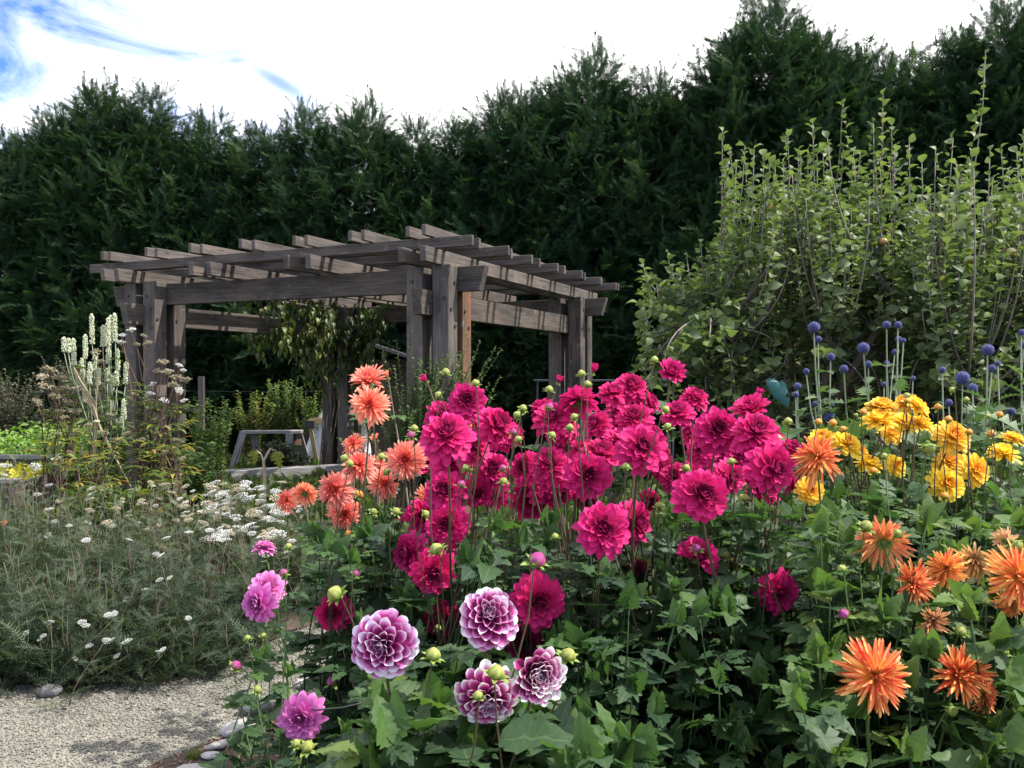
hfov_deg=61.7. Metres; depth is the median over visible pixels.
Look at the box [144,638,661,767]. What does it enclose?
flower bed
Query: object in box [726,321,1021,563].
globe thistle
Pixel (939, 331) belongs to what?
apple tree
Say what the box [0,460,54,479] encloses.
golden ground cover
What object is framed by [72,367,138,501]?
straw canes
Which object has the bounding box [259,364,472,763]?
coral dahlia
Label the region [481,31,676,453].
cypress tree
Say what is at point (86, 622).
yarrow plant
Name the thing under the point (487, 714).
white edged dahlia
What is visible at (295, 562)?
yarrow plant
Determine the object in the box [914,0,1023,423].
cypress tree
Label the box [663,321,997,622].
globe thistle
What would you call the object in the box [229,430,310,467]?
timber bench
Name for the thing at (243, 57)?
sky
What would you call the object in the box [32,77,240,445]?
cypress tree
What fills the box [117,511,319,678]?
yarrow plant
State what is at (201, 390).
wire fence
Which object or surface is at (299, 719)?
pink dahlia
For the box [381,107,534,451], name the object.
cypress tree
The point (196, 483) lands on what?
berry shrub
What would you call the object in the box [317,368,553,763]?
magenta dahlia
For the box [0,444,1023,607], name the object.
ground cover
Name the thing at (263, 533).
yarrow plant
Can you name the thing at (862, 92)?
cypress tree
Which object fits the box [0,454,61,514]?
raised bed
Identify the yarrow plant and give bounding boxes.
[0,453,133,620]
[0,456,100,575]
[0,541,288,708]
[0,545,165,687]
[0,606,281,697]
[5,480,209,586]
[6,476,258,643]
[102,588,281,692]
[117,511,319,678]
[127,474,336,601]
[237,501,395,619]
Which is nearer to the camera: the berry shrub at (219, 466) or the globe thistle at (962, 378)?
the globe thistle at (962, 378)
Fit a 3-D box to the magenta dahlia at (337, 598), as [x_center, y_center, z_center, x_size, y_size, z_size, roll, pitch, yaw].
[-0.390,0.977,2.355,0.604,1.013,1.002,0,1,0]
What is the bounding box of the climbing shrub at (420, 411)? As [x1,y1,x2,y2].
[337,330,502,531]
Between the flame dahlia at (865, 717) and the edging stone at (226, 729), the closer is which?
the flame dahlia at (865, 717)
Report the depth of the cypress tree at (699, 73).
15.14 m
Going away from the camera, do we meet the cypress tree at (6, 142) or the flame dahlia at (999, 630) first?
the flame dahlia at (999, 630)
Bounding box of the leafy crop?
[0,416,124,475]
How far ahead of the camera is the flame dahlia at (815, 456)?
2.33 m
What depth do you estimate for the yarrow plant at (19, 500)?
6.26 m
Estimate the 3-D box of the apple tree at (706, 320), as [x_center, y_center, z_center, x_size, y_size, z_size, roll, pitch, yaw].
[2.116,-0.441,6.908,2.643,3.776,2.999,0,1,0]
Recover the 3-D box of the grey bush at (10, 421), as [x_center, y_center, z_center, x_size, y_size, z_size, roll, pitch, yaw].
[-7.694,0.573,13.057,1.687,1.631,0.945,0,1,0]
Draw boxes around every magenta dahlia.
[313,570,427,750]
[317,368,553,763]
[492,356,727,767]
[625,357,839,767]
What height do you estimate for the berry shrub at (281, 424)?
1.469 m
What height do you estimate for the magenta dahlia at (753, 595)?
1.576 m
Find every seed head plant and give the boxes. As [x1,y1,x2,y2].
[21,348,114,536]
[81,327,205,549]
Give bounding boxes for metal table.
[533,379,673,462]
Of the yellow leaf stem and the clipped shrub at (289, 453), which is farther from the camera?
the clipped shrub at (289, 453)
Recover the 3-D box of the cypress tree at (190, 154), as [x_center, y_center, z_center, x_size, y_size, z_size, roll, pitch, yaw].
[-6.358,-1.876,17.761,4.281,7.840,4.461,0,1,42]
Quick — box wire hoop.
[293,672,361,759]
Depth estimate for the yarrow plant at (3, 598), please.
4.28 m
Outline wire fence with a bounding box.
[30,377,320,453]
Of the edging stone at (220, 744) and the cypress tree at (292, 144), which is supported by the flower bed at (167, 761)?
the edging stone at (220, 744)
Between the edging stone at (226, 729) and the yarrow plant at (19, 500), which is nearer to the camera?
the edging stone at (226, 729)
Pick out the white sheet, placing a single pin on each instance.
(317, 434)
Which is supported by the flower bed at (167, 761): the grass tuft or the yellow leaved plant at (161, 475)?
the grass tuft
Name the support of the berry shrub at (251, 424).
on the ground at (331, 523)
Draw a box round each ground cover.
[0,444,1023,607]
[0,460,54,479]
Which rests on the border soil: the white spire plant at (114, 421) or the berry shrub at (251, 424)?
the white spire plant at (114, 421)
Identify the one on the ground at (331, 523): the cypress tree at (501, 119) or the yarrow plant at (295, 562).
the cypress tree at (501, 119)
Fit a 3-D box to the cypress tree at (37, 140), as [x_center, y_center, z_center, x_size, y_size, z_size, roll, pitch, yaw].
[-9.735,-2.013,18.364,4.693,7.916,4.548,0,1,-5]
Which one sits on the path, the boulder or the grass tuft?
the boulder
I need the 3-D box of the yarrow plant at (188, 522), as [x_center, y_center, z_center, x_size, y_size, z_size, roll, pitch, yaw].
[-2.789,1.100,6.088,1.625,0.773,1.154,0,1,0]
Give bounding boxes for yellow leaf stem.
[248,448,283,517]
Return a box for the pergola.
[90,224,618,518]
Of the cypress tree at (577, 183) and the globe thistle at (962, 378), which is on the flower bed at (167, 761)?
the globe thistle at (962, 378)
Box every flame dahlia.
[762,453,1023,767]
[775,432,938,645]
[897,506,1023,767]
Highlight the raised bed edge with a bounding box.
[219,462,386,482]
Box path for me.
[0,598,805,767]
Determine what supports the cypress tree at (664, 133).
on the ground at (331, 523)
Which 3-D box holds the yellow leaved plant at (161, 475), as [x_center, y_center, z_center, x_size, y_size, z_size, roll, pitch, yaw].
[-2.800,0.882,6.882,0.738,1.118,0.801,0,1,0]
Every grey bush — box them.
[0,368,44,448]
[38,355,116,473]
[126,396,179,514]
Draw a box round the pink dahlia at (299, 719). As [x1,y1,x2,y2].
[198,540,359,767]
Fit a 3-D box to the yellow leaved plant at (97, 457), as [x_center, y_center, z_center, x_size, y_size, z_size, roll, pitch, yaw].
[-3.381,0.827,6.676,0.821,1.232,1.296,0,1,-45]
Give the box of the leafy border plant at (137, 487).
[49,480,195,566]
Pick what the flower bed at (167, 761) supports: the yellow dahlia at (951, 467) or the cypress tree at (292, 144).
the yellow dahlia at (951, 467)
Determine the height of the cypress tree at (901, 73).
8.271 m
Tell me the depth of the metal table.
13.00 m
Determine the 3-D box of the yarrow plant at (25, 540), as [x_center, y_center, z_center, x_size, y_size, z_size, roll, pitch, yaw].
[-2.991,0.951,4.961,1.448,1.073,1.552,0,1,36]
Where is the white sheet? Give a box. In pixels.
[296,412,370,458]
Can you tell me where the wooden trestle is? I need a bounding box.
[300,418,321,460]
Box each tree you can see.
[0,66,187,440]
[0,101,124,428]
[0,122,77,417]
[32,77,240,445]
[101,102,285,451]
[176,118,312,452]
[194,93,393,452]
[227,299,391,464]
[253,82,419,446]
[344,109,493,390]
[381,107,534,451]
[433,76,602,456]
[471,68,640,452]
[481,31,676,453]
[568,51,729,452]
[596,77,753,458]
[627,87,919,555]
[628,29,834,455]
[644,0,904,464]
[737,20,931,464]
[759,36,996,458]
[831,36,1016,460]
[854,49,1023,521]
[890,20,1023,462]
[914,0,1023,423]
[962,7,1023,430]
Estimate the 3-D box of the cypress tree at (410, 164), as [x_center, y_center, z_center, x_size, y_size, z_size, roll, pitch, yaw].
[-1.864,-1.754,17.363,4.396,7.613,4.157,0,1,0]
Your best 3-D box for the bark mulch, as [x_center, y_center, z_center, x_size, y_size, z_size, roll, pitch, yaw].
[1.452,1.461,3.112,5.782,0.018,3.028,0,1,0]
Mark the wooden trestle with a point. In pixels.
(310, 424)
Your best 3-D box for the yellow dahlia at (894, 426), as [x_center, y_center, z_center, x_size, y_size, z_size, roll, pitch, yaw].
[1.377,0.754,3.169,0.878,1.442,1.048,0,1,0]
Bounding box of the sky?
[0,0,1022,271]
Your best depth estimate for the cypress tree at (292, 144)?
16.78 m
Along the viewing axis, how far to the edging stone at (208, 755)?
3.34 m
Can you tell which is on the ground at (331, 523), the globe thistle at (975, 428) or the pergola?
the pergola
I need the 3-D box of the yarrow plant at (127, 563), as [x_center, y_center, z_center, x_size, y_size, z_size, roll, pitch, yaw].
[-2.326,1.012,4.991,1.771,0.950,1.262,0,1,0]
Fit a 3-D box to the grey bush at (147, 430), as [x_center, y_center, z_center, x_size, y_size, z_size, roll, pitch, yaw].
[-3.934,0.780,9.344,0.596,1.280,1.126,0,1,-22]
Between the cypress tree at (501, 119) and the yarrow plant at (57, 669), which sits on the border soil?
the yarrow plant at (57, 669)
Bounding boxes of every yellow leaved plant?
[29,412,152,554]
[119,425,212,549]
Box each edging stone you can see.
[177,763,203,767]
[201,751,219,759]
[204,739,227,750]
[220,719,255,737]
[238,698,273,715]
[294,678,312,688]
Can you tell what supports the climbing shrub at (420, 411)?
on the ground at (331, 523)
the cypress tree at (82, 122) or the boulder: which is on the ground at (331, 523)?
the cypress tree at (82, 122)
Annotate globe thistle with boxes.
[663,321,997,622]
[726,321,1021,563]
[847,329,1023,535]
[860,345,1023,559]
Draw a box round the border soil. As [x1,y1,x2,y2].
[0,549,356,683]
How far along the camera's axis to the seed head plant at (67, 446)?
7.41 m
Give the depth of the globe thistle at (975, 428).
4.51 m
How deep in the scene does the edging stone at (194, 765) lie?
3.24 m
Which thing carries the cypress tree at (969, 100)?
on the ground at (331, 523)
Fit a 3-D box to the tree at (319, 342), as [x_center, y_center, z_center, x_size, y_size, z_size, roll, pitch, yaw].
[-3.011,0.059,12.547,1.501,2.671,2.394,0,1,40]
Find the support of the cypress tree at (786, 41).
on the ground at (331, 523)
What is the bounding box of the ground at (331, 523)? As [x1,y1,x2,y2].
[4,443,965,685]
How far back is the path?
3.82 m
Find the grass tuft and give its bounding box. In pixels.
[180,739,205,759]
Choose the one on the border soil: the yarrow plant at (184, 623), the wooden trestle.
the yarrow plant at (184, 623)
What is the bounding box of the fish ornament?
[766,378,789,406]
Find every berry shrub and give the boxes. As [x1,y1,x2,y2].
[176,438,219,507]
[186,396,234,493]
[232,390,275,460]
[266,379,302,456]
[295,387,321,453]
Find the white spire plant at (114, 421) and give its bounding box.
[61,313,131,514]
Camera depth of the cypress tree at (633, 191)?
15.31 m
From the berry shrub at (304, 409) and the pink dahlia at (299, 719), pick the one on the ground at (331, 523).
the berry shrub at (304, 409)
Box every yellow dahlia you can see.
[788,393,946,697]
[904,387,1023,696]
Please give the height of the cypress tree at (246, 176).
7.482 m
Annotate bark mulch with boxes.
[143,688,313,767]
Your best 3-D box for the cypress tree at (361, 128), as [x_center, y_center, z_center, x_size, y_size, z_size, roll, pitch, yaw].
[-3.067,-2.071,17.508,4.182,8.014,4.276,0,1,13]
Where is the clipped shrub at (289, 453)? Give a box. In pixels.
[246,440,310,466]
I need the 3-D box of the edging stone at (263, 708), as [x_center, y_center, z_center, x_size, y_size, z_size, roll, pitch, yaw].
[-1.135,1.435,3.808,0.157,0.077,0.095,0,1,-28]
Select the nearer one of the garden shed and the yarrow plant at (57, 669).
the yarrow plant at (57, 669)
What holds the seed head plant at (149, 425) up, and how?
on the border soil
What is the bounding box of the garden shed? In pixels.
[364,343,406,456]
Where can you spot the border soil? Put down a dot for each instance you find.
(294, 625)
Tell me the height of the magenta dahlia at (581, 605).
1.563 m
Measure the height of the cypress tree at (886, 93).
8.462 m
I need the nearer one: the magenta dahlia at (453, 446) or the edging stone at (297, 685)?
the magenta dahlia at (453, 446)
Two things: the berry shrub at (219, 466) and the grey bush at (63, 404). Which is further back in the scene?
the grey bush at (63, 404)
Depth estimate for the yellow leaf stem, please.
8.60 m
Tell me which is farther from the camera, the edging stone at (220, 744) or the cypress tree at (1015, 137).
the cypress tree at (1015, 137)
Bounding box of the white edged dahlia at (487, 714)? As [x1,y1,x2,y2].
[314,552,668,767]
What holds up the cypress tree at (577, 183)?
on the ground at (331, 523)
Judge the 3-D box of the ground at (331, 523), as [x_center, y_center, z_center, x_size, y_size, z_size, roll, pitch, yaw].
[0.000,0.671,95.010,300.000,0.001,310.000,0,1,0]
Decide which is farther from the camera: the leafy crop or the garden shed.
the garden shed
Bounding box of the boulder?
[36,684,62,697]
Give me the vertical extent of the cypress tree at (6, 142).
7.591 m
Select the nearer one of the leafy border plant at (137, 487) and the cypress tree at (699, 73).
the leafy border plant at (137, 487)

